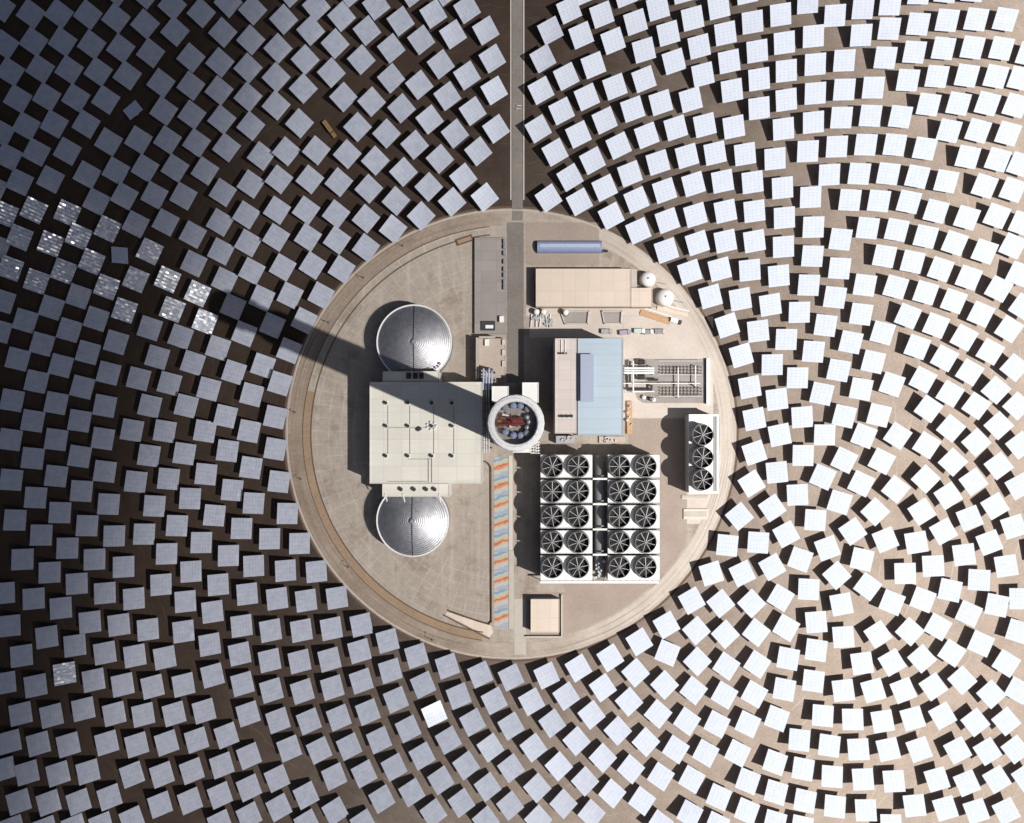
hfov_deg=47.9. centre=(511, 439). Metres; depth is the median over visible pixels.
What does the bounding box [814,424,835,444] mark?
heliostat
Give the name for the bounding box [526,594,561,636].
pump house
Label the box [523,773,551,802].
heliostat
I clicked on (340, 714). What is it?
heliostat
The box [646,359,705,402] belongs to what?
switchyard pad
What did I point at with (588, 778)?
heliostat
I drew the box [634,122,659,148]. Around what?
heliostat
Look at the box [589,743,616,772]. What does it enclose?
heliostat
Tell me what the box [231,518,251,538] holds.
heliostat
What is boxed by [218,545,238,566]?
heliostat
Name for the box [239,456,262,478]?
heliostat
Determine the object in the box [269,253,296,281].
heliostat
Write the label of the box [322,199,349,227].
heliostat
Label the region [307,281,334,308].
heliostat
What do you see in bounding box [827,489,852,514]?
heliostat
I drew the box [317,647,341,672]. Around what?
heliostat
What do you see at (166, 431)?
heliostat
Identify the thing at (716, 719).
heliostat
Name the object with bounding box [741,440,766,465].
heliostat
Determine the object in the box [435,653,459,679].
heliostat
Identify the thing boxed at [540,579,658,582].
maintenance walkway
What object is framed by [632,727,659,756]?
heliostat
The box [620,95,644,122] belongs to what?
heliostat
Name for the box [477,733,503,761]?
heliostat
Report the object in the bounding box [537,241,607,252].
barrel shed
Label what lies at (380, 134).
heliostat
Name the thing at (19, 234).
heliostat
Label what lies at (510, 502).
walkway kerb
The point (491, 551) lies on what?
retaining wall
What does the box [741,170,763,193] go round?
heliostat
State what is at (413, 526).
storage tank
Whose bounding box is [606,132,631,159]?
heliostat
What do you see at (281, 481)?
heliostat
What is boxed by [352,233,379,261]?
heliostat
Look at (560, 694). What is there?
heliostat
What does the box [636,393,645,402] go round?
transformer pad
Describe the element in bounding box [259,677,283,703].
heliostat
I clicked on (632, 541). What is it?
cooling module
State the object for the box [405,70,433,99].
heliostat
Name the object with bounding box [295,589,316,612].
heliostat
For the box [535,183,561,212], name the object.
heliostat
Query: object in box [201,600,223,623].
heliostat
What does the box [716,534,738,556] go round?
heliostat
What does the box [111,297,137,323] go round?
heliostat
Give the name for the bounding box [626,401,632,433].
equipment platform
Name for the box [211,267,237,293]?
heliostat
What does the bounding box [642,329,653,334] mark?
parked truck
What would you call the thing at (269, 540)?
heliostat
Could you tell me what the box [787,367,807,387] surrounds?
heliostat
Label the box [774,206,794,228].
heliostat
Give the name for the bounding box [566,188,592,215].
heliostat
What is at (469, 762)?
heliostat
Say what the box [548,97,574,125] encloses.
heliostat
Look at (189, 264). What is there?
heliostat
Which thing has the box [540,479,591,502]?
cooling module
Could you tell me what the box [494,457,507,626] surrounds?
painted walkway
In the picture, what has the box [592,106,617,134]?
heliostat
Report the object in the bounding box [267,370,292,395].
heliostat
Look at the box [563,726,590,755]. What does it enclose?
heliostat
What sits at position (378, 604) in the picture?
ring road
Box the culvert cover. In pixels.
[455,234,472,245]
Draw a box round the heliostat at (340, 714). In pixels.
[326,704,351,730]
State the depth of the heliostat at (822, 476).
544.24 m
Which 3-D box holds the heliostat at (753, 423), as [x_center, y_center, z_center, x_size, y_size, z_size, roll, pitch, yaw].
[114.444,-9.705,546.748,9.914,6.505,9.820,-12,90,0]
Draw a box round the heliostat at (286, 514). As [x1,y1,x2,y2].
[277,503,297,523]
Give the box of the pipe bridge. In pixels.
[626,361,657,392]
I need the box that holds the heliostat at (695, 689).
[680,676,707,705]
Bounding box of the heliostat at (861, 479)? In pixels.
[847,470,874,496]
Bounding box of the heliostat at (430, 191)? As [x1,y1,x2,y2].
[415,172,442,201]
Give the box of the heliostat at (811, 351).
[802,341,824,362]
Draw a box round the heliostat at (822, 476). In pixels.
[809,463,836,489]
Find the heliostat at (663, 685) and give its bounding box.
[650,670,678,699]
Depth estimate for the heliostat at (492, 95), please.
544.25 m
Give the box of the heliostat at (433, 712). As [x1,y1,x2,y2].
[421,700,447,727]
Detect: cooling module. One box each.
[540,455,591,477]
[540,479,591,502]
[540,504,591,528]
[540,528,591,553]
[540,553,591,580]
[605,455,659,477]
[605,479,659,502]
[605,504,659,528]
[605,528,659,553]
[605,553,659,580]
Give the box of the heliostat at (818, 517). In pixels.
[804,509,826,530]
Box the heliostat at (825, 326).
[813,314,837,336]
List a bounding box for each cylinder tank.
[533,309,539,315]
[540,309,546,315]
[562,309,568,316]
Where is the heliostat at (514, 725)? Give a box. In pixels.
[497,711,524,740]
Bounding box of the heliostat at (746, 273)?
[739,259,760,281]
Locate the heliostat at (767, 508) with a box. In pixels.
[758,494,786,522]
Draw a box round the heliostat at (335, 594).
[326,586,347,609]
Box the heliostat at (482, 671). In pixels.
[467,660,492,687]
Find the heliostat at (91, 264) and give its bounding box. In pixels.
[78,248,105,274]
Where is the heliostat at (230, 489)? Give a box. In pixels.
[221,479,243,500]
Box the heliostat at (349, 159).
[333,139,361,168]
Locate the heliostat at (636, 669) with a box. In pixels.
[621,658,649,687]
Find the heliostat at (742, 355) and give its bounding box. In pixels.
[729,342,753,367]
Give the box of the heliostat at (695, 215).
[683,202,707,227]
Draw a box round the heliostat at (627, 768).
[617,754,644,783]
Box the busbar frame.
[623,365,701,397]
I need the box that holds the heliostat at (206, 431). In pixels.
[193,419,216,442]
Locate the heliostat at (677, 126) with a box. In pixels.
[663,115,687,140]
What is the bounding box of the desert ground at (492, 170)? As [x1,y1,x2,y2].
[0,0,1023,822]
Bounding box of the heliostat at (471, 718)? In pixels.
[459,708,485,736]
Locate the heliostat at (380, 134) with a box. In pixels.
[372,118,400,148]
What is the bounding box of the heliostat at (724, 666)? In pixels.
[712,651,740,680]
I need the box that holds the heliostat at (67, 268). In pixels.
[50,257,77,283]
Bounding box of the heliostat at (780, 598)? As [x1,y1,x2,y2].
[767,584,794,611]
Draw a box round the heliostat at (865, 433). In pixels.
[850,423,877,448]
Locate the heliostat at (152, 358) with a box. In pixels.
[144,344,169,369]
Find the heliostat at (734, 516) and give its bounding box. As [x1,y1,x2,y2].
[725,502,753,530]
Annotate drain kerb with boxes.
[302,226,488,640]
[310,234,489,632]
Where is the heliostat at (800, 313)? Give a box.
[789,302,809,322]
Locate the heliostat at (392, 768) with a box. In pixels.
[381,753,406,781]
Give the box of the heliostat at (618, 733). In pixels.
[604,716,631,745]
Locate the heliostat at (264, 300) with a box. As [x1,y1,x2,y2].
[248,284,275,311]
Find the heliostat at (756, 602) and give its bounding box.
[737,589,765,617]
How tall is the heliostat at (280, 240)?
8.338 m
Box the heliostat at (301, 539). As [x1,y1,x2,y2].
[289,533,309,553]
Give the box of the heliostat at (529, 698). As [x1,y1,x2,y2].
[518,687,544,715]
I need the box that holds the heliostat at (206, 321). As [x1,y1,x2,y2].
[191,308,217,334]
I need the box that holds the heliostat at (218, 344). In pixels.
[205,335,230,360]
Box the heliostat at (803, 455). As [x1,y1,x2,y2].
[792,445,813,465]
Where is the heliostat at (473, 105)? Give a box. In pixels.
[459,96,486,125]
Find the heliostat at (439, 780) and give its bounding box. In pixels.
[427,766,454,794]
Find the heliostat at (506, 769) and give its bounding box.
[497,753,524,782]
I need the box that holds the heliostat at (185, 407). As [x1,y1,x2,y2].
[173,393,198,417]
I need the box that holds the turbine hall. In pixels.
[553,338,622,434]
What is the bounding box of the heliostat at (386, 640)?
[375,628,399,653]
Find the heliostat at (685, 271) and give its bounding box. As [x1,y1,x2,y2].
[677,259,702,284]
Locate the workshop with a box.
[536,269,651,308]
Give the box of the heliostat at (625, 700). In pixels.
[615,687,642,716]
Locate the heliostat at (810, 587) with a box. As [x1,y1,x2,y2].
[798,578,819,599]
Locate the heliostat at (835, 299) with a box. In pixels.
[823,286,846,308]
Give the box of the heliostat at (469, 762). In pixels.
[452,750,479,780]
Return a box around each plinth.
[681,495,708,498]
[683,509,707,518]
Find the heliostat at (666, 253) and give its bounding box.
[654,237,678,263]
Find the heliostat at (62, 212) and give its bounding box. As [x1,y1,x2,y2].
[53,199,80,225]
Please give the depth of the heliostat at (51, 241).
544.27 m
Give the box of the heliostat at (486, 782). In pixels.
[474,772,500,801]
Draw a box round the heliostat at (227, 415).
[213,404,237,427]
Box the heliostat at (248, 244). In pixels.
[234,229,261,256]
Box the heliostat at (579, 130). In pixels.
[565,120,591,148]
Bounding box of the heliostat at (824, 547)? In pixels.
[814,535,840,561]
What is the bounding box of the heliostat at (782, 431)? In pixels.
[768,423,791,446]
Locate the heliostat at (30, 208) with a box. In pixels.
[19,196,47,223]
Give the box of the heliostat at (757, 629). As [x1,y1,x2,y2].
[742,618,770,646]
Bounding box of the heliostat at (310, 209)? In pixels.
[292,196,319,224]
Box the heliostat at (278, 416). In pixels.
[263,405,287,428]
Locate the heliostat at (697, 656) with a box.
[683,647,711,675]
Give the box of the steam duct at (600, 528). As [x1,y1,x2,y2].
[593,455,606,579]
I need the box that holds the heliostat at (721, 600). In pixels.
[707,589,734,617]
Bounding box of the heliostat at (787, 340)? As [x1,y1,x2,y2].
[775,329,796,349]
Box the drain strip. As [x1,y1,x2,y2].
[303,391,482,639]
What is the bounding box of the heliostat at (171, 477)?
[157,468,179,489]
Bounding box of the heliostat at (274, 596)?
[266,587,287,610]
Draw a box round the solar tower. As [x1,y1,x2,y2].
[487,394,544,451]
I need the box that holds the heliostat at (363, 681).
[349,668,373,694]
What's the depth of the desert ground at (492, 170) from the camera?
550.00 m
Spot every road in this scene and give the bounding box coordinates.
[288,211,733,656]
[507,222,523,381]
[512,0,522,220]
[514,599,525,654]
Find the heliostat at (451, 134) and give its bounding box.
[441,119,468,147]
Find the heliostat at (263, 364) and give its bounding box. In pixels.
[250,353,275,378]
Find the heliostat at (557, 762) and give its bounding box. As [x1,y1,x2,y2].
[544,751,572,780]
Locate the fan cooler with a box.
[685,414,718,492]
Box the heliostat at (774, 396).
[765,388,787,410]
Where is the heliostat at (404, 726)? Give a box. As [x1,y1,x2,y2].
[395,715,421,742]
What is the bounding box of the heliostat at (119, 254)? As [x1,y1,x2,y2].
[111,246,127,263]
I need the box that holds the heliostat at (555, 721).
[539,708,565,737]
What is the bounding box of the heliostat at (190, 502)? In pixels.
[179,488,200,508]
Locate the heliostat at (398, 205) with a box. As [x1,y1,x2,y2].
[382,186,409,215]
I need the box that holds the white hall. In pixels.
[370,371,482,501]
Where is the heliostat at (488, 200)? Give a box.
[471,182,498,211]
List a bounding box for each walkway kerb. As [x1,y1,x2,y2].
[509,455,512,549]
[509,550,513,628]
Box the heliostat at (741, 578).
[728,560,755,587]
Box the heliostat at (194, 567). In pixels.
[180,560,201,582]
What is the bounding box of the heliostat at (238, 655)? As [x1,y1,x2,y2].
[228,641,250,666]
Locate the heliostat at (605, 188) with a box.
[591,174,617,201]
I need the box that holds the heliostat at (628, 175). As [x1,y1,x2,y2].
[617,160,642,187]
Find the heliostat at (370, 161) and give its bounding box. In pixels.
[361,146,389,175]
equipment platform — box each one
[556,436,574,442]
[599,436,624,442]
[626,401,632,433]
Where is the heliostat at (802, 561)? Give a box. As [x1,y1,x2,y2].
[787,546,813,572]
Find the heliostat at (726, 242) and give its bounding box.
[714,229,736,253]
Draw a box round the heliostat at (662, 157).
[646,149,669,175]
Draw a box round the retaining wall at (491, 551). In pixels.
[449,461,491,624]
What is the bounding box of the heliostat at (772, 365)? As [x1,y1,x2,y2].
[762,354,782,374]
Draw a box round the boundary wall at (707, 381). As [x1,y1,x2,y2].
[706,359,709,403]
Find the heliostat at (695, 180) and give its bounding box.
[681,171,705,196]
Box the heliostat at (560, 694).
[552,682,579,710]
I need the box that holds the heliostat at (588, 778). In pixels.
[571,766,598,795]
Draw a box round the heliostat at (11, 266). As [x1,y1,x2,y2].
[0,255,23,281]
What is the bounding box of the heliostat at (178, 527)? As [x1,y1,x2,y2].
[166,515,187,535]
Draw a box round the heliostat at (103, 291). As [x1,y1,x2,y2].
[93,273,119,299]
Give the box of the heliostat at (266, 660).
[258,648,280,672]
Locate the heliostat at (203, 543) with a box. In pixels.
[190,532,211,552]
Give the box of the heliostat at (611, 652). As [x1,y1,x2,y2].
[596,643,623,671]
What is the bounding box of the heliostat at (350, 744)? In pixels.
[336,732,362,760]
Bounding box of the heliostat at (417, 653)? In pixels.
[404,642,428,668]
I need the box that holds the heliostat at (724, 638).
[711,620,739,648]
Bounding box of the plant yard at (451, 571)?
[285,208,736,659]
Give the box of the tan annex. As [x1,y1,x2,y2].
[476,336,504,379]
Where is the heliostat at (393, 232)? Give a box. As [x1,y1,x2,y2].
[379,214,406,243]
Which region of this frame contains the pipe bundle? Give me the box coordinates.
[481,368,495,389]
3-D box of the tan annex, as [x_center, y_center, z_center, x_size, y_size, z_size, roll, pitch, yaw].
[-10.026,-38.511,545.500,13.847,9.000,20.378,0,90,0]
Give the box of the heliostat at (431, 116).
[416,104,443,133]
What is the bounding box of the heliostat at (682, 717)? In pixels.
[673,706,700,735]
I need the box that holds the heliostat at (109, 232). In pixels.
[93,215,121,242]
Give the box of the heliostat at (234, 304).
[220,293,246,319]
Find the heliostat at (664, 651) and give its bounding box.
[654,639,680,666]
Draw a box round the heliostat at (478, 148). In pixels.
[464,136,491,165]
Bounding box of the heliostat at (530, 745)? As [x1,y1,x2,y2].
[519,733,547,762]
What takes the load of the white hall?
on the plant yard at (451, 571)
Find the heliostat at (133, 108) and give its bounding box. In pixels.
[123,100,142,119]
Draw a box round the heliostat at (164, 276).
[154,266,180,292]
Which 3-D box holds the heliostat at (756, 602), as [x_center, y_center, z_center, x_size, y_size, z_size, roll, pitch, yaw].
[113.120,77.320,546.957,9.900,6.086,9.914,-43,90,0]
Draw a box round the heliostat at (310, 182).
[296,164,323,193]
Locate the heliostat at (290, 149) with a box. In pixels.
[272,137,300,165]
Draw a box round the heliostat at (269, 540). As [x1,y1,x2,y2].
[259,528,279,549]
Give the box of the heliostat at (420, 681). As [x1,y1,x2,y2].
[410,671,435,698]
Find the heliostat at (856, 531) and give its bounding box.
[838,517,866,545]
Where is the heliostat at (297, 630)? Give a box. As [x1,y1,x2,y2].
[290,618,312,642]
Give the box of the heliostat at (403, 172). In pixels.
[389,157,417,186]
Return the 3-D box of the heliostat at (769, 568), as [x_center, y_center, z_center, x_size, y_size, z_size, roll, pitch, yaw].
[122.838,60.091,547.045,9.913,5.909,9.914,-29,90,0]
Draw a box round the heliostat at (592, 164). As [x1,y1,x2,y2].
[579,146,605,174]
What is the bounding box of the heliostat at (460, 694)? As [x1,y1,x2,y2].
[446,682,471,709]
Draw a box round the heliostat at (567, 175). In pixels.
[557,163,583,191]
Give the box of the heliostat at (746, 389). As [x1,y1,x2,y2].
[738,375,761,398]
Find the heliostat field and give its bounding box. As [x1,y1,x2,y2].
[0,0,1023,822]
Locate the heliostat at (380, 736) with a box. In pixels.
[366,726,391,753]
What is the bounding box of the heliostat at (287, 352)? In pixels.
[276,337,301,363]
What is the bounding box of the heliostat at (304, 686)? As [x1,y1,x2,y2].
[290,678,314,704]
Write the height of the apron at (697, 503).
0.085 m
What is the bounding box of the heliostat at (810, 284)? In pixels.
[797,274,819,295]
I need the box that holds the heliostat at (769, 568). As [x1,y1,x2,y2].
[758,553,785,580]
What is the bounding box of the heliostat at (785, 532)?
[772,520,799,547]
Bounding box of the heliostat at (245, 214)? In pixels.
[232,201,259,229]
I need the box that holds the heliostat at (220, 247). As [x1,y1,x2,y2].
[207,237,234,265]
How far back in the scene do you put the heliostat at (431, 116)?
544.23 m
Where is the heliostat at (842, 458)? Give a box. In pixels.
[830,446,858,473]
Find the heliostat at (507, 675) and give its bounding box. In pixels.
[498,663,523,691]
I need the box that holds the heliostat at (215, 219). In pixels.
[206,208,233,236]
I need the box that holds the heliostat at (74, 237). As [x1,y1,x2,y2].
[65,223,92,249]
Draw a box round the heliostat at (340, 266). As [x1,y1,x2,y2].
[328,255,354,283]
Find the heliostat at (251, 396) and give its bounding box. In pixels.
[239,382,263,406]
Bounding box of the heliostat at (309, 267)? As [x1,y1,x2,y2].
[299,251,326,279]
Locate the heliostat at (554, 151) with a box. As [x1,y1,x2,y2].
[541,138,567,165]
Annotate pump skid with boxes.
[530,314,552,326]
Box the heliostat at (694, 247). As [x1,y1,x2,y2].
[685,230,709,255]
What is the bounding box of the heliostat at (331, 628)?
[320,616,342,640]
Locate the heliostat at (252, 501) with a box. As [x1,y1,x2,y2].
[243,492,264,513]
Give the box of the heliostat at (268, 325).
[259,312,285,338]
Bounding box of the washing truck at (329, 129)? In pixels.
[322,120,336,138]
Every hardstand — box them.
[526,222,598,264]
[530,419,685,639]
[629,419,659,452]
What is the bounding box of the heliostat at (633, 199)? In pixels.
[623,186,648,213]
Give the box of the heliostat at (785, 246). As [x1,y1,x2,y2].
[773,235,793,257]
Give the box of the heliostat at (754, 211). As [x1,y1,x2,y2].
[743,199,765,222]
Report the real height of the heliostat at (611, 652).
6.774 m
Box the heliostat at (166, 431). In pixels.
[153,419,176,442]
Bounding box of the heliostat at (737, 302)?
[729,287,751,310]
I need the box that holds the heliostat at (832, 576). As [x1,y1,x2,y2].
[822,561,851,589]
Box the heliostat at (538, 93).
[528,76,553,104]
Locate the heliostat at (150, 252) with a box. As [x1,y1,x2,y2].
[136,238,163,264]
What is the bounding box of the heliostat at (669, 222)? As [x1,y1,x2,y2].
[655,207,679,233]
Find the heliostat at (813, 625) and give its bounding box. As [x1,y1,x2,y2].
[805,611,827,632]
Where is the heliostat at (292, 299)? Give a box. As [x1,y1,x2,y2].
[277,281,303,308]
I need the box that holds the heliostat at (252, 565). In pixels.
[243,555,263,576]
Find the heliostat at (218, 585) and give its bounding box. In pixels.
[207,573,228,595]
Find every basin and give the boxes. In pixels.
[560,310,588,324]
[601,311,621,323]
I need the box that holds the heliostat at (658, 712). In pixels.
[644,699,671,728]
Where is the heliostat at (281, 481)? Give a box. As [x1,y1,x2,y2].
[267,470,290,492]
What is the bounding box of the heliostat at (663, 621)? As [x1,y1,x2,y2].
[653,611,679,638]
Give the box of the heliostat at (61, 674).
[53,661,75,685]
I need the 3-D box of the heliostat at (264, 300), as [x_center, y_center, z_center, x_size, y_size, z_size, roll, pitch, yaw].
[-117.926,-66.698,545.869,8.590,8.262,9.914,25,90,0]
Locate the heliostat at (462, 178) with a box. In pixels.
[449,163,476,191]
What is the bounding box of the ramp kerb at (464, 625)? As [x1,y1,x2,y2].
[443,610,489,638]
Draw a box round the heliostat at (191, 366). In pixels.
[180,350,205,375]
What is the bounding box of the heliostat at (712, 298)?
[698,284,722,308]
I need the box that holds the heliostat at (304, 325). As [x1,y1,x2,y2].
[291,307,317,333]
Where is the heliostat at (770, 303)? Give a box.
[759,293,781,316]
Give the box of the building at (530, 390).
[492,382,539,453]
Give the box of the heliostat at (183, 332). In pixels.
[167,323,193,349]
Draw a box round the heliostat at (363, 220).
[352,204,379,232]
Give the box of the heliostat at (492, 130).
[482,114,509,143]
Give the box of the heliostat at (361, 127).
[343,112,371,141]
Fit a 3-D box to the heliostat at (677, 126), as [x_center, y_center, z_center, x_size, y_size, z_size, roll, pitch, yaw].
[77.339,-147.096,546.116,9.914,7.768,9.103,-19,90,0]
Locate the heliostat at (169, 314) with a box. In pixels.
[159,296,185,322]
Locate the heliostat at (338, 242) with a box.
[323,225,350,254]
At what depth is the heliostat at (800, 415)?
544.24 m
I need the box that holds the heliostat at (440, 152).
[426,144,453,172]
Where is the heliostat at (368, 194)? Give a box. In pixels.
[354,174,382,203]
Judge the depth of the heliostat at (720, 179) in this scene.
544.25 m
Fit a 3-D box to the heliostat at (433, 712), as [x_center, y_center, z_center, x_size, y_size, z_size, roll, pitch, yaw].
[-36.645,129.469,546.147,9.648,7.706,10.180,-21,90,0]
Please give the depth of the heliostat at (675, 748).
544.24 m
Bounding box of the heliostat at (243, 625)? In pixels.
[230,614,252,637]
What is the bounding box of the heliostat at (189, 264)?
[180,250,206,277]
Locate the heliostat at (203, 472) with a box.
[194,463,216,484]
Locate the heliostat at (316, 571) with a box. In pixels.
[306,560,326,582]
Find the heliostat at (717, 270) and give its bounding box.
[708,256,731,281]
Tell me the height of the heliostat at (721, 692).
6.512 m
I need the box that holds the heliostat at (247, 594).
[236,582,257,605]
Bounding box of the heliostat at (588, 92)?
[574,83,599,110]
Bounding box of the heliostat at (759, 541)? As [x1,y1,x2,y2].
[747,531,768,553]
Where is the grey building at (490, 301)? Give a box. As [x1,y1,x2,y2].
[475,238,505,333]
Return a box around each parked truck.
[601,329,611,333]
[619,330,630,334]
[634,329,644,332]
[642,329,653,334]
[654,329,665,333]
[670,317,681,324]
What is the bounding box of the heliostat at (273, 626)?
[259,618,281,642]
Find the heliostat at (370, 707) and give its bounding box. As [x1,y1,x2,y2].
[355,698,380,725]
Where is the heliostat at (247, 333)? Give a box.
[231,320,257,346]
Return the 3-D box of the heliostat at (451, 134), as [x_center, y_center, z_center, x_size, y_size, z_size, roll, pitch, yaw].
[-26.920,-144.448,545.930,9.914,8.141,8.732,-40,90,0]
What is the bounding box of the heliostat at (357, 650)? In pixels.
[347,638,371,663]
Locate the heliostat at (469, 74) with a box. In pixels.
[453,61,480,89]
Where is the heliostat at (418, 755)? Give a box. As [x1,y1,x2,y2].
[409,741,435,769]
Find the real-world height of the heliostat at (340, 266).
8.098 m
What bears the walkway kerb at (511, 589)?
on the plant yard at (451, 571)
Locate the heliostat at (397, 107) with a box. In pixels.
[387,93,415,122]
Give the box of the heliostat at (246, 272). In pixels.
[238,257,264,284]
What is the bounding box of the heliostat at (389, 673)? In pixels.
[378,657,402,683]
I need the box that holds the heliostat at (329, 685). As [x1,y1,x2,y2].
[320,674,344,700]
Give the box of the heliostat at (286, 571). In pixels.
[275,559,295,581]
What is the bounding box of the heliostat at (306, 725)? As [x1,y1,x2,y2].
[296,708,321,734]
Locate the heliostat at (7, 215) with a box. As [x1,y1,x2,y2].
[0,201,18,227]
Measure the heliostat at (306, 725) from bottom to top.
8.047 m
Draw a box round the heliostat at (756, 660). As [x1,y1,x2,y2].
[743,650,770,678]
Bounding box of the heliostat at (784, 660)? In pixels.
[776,646,799,670]
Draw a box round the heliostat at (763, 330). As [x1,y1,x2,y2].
[747,319,768,342]
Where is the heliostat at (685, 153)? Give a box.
[675,143,698,168]
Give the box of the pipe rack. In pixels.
[483,386,491,452]
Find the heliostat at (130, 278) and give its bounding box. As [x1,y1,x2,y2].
[122,266,149,292]
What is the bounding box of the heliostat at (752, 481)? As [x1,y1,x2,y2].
[737,470,765,497]
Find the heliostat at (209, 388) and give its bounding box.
[196,376,220,401]
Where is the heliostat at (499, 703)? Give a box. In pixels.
[481,686,507,714]
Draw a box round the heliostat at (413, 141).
[401,130,428,159]
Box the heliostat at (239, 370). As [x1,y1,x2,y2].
[221,359,246,384]
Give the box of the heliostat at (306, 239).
[294,223,321,251]
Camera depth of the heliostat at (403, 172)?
544.27 m
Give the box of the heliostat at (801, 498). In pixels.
[787,484,807,505]
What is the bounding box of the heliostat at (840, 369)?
[826,358,850,381]
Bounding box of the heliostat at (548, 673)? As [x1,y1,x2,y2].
[533,661,559,688]
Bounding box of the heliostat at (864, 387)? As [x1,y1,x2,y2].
[849,377,873,400]
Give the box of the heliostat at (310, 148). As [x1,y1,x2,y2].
[302,136,329,164]
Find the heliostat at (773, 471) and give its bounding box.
[766,461,787,483]
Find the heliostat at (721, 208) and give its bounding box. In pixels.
[714,199,736,223]
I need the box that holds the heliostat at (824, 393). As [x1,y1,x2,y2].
[809,381,834,405]
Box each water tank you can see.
[638,271,664,287]
[654,289,683,307]
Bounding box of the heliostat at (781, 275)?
[768,264,789,286]
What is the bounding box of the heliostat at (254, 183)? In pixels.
[237,169,264,198]
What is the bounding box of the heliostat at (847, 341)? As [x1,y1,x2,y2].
[838,330,863,353]
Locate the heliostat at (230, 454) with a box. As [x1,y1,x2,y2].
[216,439,238,461]
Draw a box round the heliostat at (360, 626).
[349,612,372,637]
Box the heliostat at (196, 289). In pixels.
[184,280,210,306]
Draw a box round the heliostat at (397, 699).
[383,686,408,713]
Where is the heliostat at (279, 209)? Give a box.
[263,196,290,224]
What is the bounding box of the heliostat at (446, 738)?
[435,725,461,754]
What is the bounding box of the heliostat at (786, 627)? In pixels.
[772,613,799,641]
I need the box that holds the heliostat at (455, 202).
[438,187,465,215]
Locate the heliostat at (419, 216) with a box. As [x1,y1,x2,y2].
[407,201,434,230]
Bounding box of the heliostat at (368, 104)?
[358,87,385,116]
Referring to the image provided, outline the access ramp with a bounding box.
[446,611,492,636]
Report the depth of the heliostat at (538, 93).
544.22 m
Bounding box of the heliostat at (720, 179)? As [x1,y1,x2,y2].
[711,169,733,193]
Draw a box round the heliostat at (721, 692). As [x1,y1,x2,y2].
[711,681,738,709]
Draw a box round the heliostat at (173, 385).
[156,371,181,395]
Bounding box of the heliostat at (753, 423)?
[742,407,766,430]
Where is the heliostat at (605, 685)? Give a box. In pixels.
[589,673,616,701]
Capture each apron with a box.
[526,308,678,315]
[530,316,622,337]
[623,316,712,417]
[687,492,710,523]
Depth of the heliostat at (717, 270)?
544.24 m
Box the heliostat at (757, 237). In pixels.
[743,229,765,252]
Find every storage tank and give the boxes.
[376,304,452,371]
[376,497,449,556]
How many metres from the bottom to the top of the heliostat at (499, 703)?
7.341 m
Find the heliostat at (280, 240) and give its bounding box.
[262,223,289,251]
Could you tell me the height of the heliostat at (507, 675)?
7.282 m
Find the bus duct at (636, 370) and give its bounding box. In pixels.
[624,366,653,374]
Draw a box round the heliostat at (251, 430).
[237,419,260,442]
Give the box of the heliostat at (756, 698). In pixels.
[741,680,767,708]
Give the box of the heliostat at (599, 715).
[578,700,605,728]
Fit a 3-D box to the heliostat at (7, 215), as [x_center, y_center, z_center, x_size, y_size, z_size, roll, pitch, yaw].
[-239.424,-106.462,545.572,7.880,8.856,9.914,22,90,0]
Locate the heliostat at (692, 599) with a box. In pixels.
[678,586,705,614]
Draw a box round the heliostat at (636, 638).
[625,627,652,655]
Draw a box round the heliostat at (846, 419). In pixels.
[832,404,856,428]
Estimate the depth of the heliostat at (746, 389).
544.24 m
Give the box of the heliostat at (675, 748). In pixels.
[662,735,689,763]
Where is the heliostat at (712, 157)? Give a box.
[703,140,726,165]
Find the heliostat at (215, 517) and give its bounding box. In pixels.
[203,504,225,526]
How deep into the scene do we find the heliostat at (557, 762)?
544.27 m
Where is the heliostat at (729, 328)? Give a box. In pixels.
[715,312,739,338]
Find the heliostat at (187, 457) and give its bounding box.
[172,442,195,464]
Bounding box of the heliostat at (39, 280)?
[23,268,49,294]
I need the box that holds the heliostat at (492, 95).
[481,76,507,104]
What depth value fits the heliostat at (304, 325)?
544.25 m
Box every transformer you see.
[636,359,646,364]
[636,374,646,379]
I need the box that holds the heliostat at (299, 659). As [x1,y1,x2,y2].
[288,649,310,673]
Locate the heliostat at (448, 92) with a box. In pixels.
[433,81,461,110]
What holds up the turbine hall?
on the plant yard at (451, 571)
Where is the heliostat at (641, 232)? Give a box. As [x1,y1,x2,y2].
[625,217,650,244]
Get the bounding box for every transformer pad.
[624,359,645,392]
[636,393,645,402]
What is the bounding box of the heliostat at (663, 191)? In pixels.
[652,177,676,203]
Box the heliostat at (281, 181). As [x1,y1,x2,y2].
[265,165,292,193]
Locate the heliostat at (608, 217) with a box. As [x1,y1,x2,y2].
[598,202,624,229]
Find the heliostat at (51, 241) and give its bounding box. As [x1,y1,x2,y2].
[37,230,64,257]
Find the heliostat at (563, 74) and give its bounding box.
[553,62,578,90]
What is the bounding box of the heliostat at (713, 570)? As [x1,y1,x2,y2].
[699,560,723,585]
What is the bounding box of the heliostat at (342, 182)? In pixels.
[324,167,352,196]
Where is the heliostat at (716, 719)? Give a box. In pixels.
[703,710,730,738]
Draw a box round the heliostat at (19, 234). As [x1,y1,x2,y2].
[6,224,33,250]
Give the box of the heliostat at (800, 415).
[791,406,812,427]
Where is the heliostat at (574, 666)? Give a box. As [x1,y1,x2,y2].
[565,654,591,681]
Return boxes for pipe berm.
[639,308,671,323]
[657,306,688,316]
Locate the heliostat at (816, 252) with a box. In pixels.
[801,245,823,266]
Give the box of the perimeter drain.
[283,206,738,661]
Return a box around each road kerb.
[287,209,735,658]
[510,0,510,199]
[523,0,523,199]
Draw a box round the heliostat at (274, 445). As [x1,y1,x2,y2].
[263,437,286,460]
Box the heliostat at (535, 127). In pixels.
[525,114,551,142]
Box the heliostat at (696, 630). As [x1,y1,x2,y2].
[682,616,710,645]

